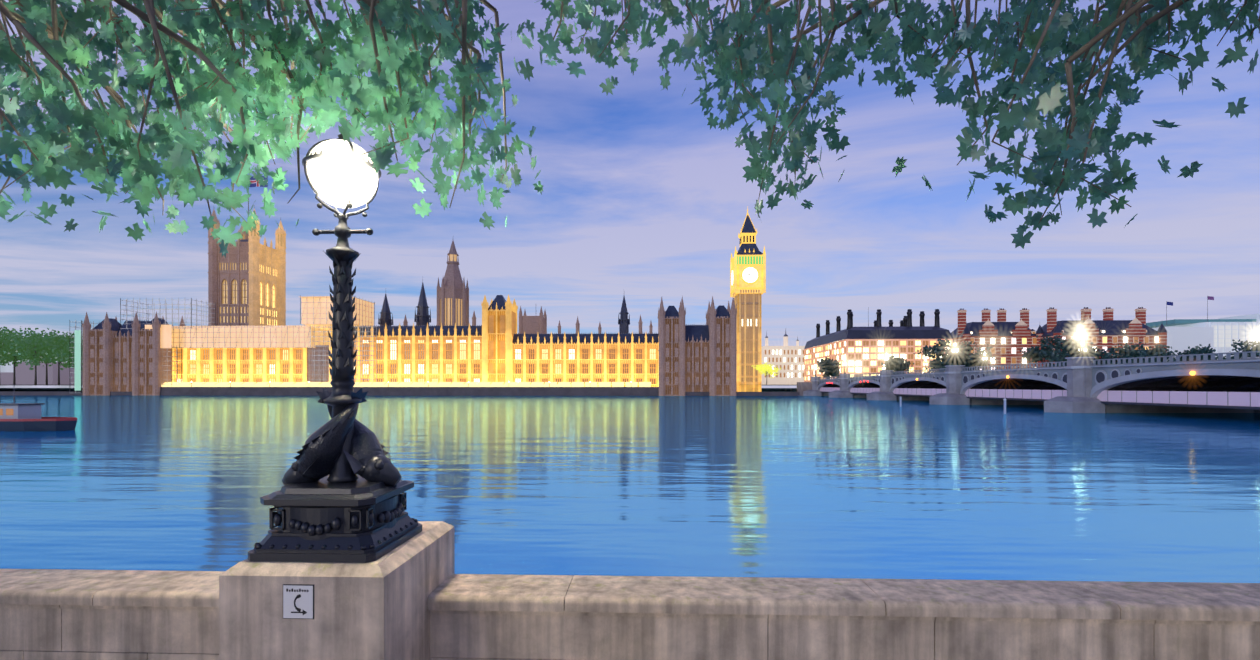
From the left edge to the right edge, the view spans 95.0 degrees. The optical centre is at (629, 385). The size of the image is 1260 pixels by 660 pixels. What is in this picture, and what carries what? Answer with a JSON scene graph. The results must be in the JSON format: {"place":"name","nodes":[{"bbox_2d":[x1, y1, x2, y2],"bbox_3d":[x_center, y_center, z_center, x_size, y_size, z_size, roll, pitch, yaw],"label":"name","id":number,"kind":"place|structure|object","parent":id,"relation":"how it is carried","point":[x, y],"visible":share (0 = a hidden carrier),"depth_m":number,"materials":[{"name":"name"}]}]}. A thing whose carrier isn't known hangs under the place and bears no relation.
{"place":"outdoors","nodes":[
{"label":"outdoors","id":0,"kind":"place"},
{"bbox_2d":[0,362,82,384],"bbox_3d":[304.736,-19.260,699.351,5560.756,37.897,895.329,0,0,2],"label":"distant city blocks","id":1,"kind":"structure","parent":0,"point":[24,375],"depth_m":781.57,"materials":[{"name":"grey"}]},
{"bbox_2d":[208,188,285,325],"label":"tower","id":2,"kind":"structure","parent":0,"point":[246,280],"depth_m":307.61,"materials":[{"name":"brown stone"}]},
{"bbox_2d":[249,176,267,186],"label":"union flag","id":3,"kind":"object","parent":2,"relation":"attached to","point":[254,182],"visible":0.52,"depth_m":318.51,"materials":[{"name":"blue fabric"}]},
{"bbox_2d":[0,388,1259,582],"bbox_3d":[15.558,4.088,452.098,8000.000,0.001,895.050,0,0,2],"label":"river water","id":4,"kind":"structure","parent":0,"point":[771,486],"depth_m":23.84,"materials":[{"name":"blue liquid"}]},
{"bbox_2d":[0,394,76,430],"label":"moored boat","id":5,"kind":"object","parent":4,"relation":"on","point":[14,416],"visible":0.92,"depth_m":51.87,"materials":[{"name":"blue"}]},
{"bbox_2d":[191,381,811,395],"bbox_3d":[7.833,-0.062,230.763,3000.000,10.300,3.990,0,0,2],"label":"victoria embankment wall","id":6,"kind":"structure","parent":4,"relation":"in","point":[802,386],"depth_m":228.66,"materials":[{"name":"stone"}]},
{"bbox_2d":[900,396,1006,413],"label":"mooring posts","id":7,"kind":"object","parent":4,"relation":"in","point":[1004,399],"visible":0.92,"depth_m":82.28,"materials":[{"name":"white"}]},
{"bbox_2d":[803,325,1259,412],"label":"bridge","id":8,"kind":"structure","parent":4,"relation":"in","point":[1084,382],"depth_m":86.63,"materials":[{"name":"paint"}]},
{"bbox_2d":[820,387,1259,409],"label":"bridge works sheeting","id":9,"kind":"object","parent":8,"relation":"attached to","point":[1241,400],"visible":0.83,"depth_m":79.70,"materials":[{"name":"grey"}]},
{"bbox_2d":[0,521,1259,659],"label":"embankment wall","id":10,"kind":"structure","parent":0,"point":[415,597],"depth_m":4.92,"materials":[{"name":"grey stone"}]},
{"bbox_2d":[283,584,313,618],"bbox_3d":[-2.396,1.563,4.171,0.229,0.248,0.012,0,0,2],"label":"telephone sign","id":11,"kind":"object","parent":10,"relation":"attached to","point":[298,601],"visible":1,"depth_m":4.17,"materials":[{"name":"white"}]},
{"bbox_2d":[248,134,421,562],"bbox_3d":[-2.376,-0.402,4.776,0.980,3.426,0.980,0,0,2],"label":"street lamp","id":12,"kind":"object","parent":10,"relation":"on","point":[328,503],"visible":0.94,"depth_m":4.61,"materials":[{"name":"black metal"}]},
{"bbox_2d":[307,139,377,207],"bbox_3d":[-2.376,-1.745,4.776,0.540,0.540,0.540,0,0,2],"label":"lamp globe","id":13,"kind":"object","parent":12,"relation":"attached to","point":[330,180],"visible":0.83,"depth_m":4.60,"materials":[{"name":"white glass"}]},
{"bbox_2d":[0,0,1259,387],"label":"sky","id":14,"kind":"structure","parent":0,"point":[642,201],"materials":[{"name":"blue"}]},
{"bbox_2d":[761,331,804,384],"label":"whitehall buildings","id":15,"kind":"structure","parent":0,"point":[787,360],"depth_m":416.31,"materials":[{"name":"beige stone"}]},
{"bbox_2d":[804,309,952,381],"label":"building","id":16,"kind":"structure","parent":0,"point":[861,350],"depth_m":264.32,"materials":[{"name":"beige stone"}]},
{"bbox_2d":[951,307,1166,369],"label":"norman shaw buildings","id":17,"kind":"structure","parent":0,"point":[1005,340],"depth_m":276.54,"materials":[{"name":"red brick"}]},
{"bbox_2d":[1146,296,1259,359],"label":"white office block","id":18,"kind":"structure","parent":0,"point":[1220,334],"depth_m":293.11,"materials":[{"name":"white"}]},
{"label":"ground","id":19,"kind":"structure","parent":0,"visible":0},
{"bbox_2d":[0,326,19,366],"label":"garden tree","id":20,"kind":"object","parent":19,"relation":"on","point":[3,329],"visible":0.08,"depth_m":275.69,"materials":[{"name":"green plant"}]},
{"bbox_2d":[0,337,23,365],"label":"garden tree","id":21,"kind":"object","parent":19,"relation":"on","point":[2,355],"visible":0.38,"depth_m":258.74,"materials":[{"name":"green plant"}]},
{"bbox_2d":[0,326,52,384],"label":"garden tree","id":22,"kind":"object","parent":19,"relation":"on","point":[10,339],"visible":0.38,"depth_m":259.09,"materials":[{"name":"green plant"}]},
{"bbox_2d":[9,330,63,384],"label":"garden tree","id":23,"kind":"object","parent":19,"relation":"on","point":[34,356],"visible":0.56,"depth_m":251.20,"materials":[{"name":"green plant"}]},
{"bbox_2d":[19,328,67,384],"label":"garden tree","id":24,"kind":"object","parent":19,"relation":"on","point":[49,333],"visible":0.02,"depth_m":271.65,"materials":[{"name":"green plant"}]},
{"bbox_2d":[23,331,82,384],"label":"garden tree","id":25,"kind":"object","parent":19,"relation":"on","point":[57,338],"visible":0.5,"depth_m":254.59,"materials":[{"name":"green plant"}]},
{"bbox_2d":[42,339,82,370],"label":"garden tree","id":26,"kind":"object","parent":19,"relation":"on","point":[64,355],"visible":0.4,"depth_m":249.16,"materials":[{"name":"green plant"}]},
{"bbox_2d":[70,295,376,392],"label":"scaffolding","id":27,"kind":"object","parent":19,"relation":"on","point":[312,330],"visible":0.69,"depth_m":238.40,"materials":[{"name":"grey"}]},
{"bbox_2d":[0,294,799,395],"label":"palace","id":28,"kind":"structure","parent":19,"relation":"on","point":[494,354],"depth_m":236.44,"materials":[{"name":"stone"}]},
{"bbox_2d":[437,241,468,325],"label":"central tower","id":29,"kind":"structure","parent":28,"relation":"on","point":[452,300],"depth_m":321.37,"materials":[{"name":"stone"}]},
{"bbox_2d":[378,282,652,333],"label":"roof turrets","id":30,"kind":"object","parent":28,"relation":"on","point":[532,324],"visible":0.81,"depth_m":276.81,"materials":[{"name":"grey stone"}]},
{"bbox_2d":[730,206,765,391],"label":"clock tower","id":31,"kind":"structure","parent":19,"relation":"on","point":[747,275],"depth_m":293.10,"materials":[{"name":"yellow stone"}]},
{"bbox_2d":[752,361,780,384],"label":"tree","id":32,"kind":"object","parent":19,"relation":"on","point":[766,368],"visible":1,"depth_m":237.41,"materials":[{"name":"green plant"}]},
{"bbox_2d":[817,357,840,378],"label":"embankment tree","id":33,"kind":"object","parent":19,"relation":"on","point":[829,367],"visible":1,"depth_m":256.33,"materials":[{"name":"green plant"}]},
{"bbox_2d":[881,355,913,374],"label":"embankment tree","id":34,"kind":"object","parent":19,"relation":"on","point":[895,364],"visible":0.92,"depth_m":255.60,"materials":[{"name":"green plant"}]},
{"bbox_2d":[913,336,970,372],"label":"embankment tree","id":35,"kind":"object","parent":19,"relation":"on","point":[937,363],"visible":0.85,"depth_m":237.74,"materials":[{"name":"green plant"}]},
{"bbox_2d":[951,337,996,370],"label":"embankment tree","id":36,"kind":"object","parent":19,"relation":"on","point":[975,360],"visible":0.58,"depth_m":238.21,"materials":[{"name":"green plant"}]},
{"bbox_2d":[1020,335,1078,366],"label":"embankment tree","id":37,"kind":"object","parent":19,"relation":"on","point":[1049,353],"visible":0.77,"depth_m":235.19,"materials":[{"name":"green plant"}]},
{"bbox_2d":[1054,337,1110,364],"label":"embankment tree","id":38,"kind":"object","parent":19,"relation":"on","point":[1090,351],"visible":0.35,"depth_m":234.22,"materials":[{"name":"green plant"}]},
{"bbox_2d":[1100,340,1148,364],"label":"embankment tree","id":39,"kind":"object","parent":19,"relation":"on","point":[1126,351],"visible":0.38,"depth_m":233.95,"materials":[{"name":"green plant"}]},
{"bbox_2d":[1137,343,1175,362],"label":"embankment tree","id":40,"kind":"object","parent":19,"relation":"on","point":[1159,351],"visible":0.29,"depth_m":236.83,"materials":[{"name":"green plant"}]},
{"bbox_2d":[1173,344,1217,361],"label":"embankment tree","id":41,"kind":"object","parent":19,"relation":"on","point":[1204,350],"visible":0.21,"depth_m":236.18,"materials":[{"name":"green plant"}]},
{"bbox_2d":[1223,339,1259,358],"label":"embankment tree","id":42,"kind":"object","parent":19,"relation":"on","point":[1247,347],"visible":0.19,"depth_m":235.79,"materials":[{"name":"green plant"}]},
{"label":"promenade paving","id":43,"kind":"structure","parent":0,"visible":0},
{"bbox_2d":[0,0,1259,257],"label":"plane tree","id":44,"kind":"object","parent":43,"relation":"on","point":[50,30],"visible":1,"depth_m":3.74,"materials":[{"name":"green plant"}]}
]}

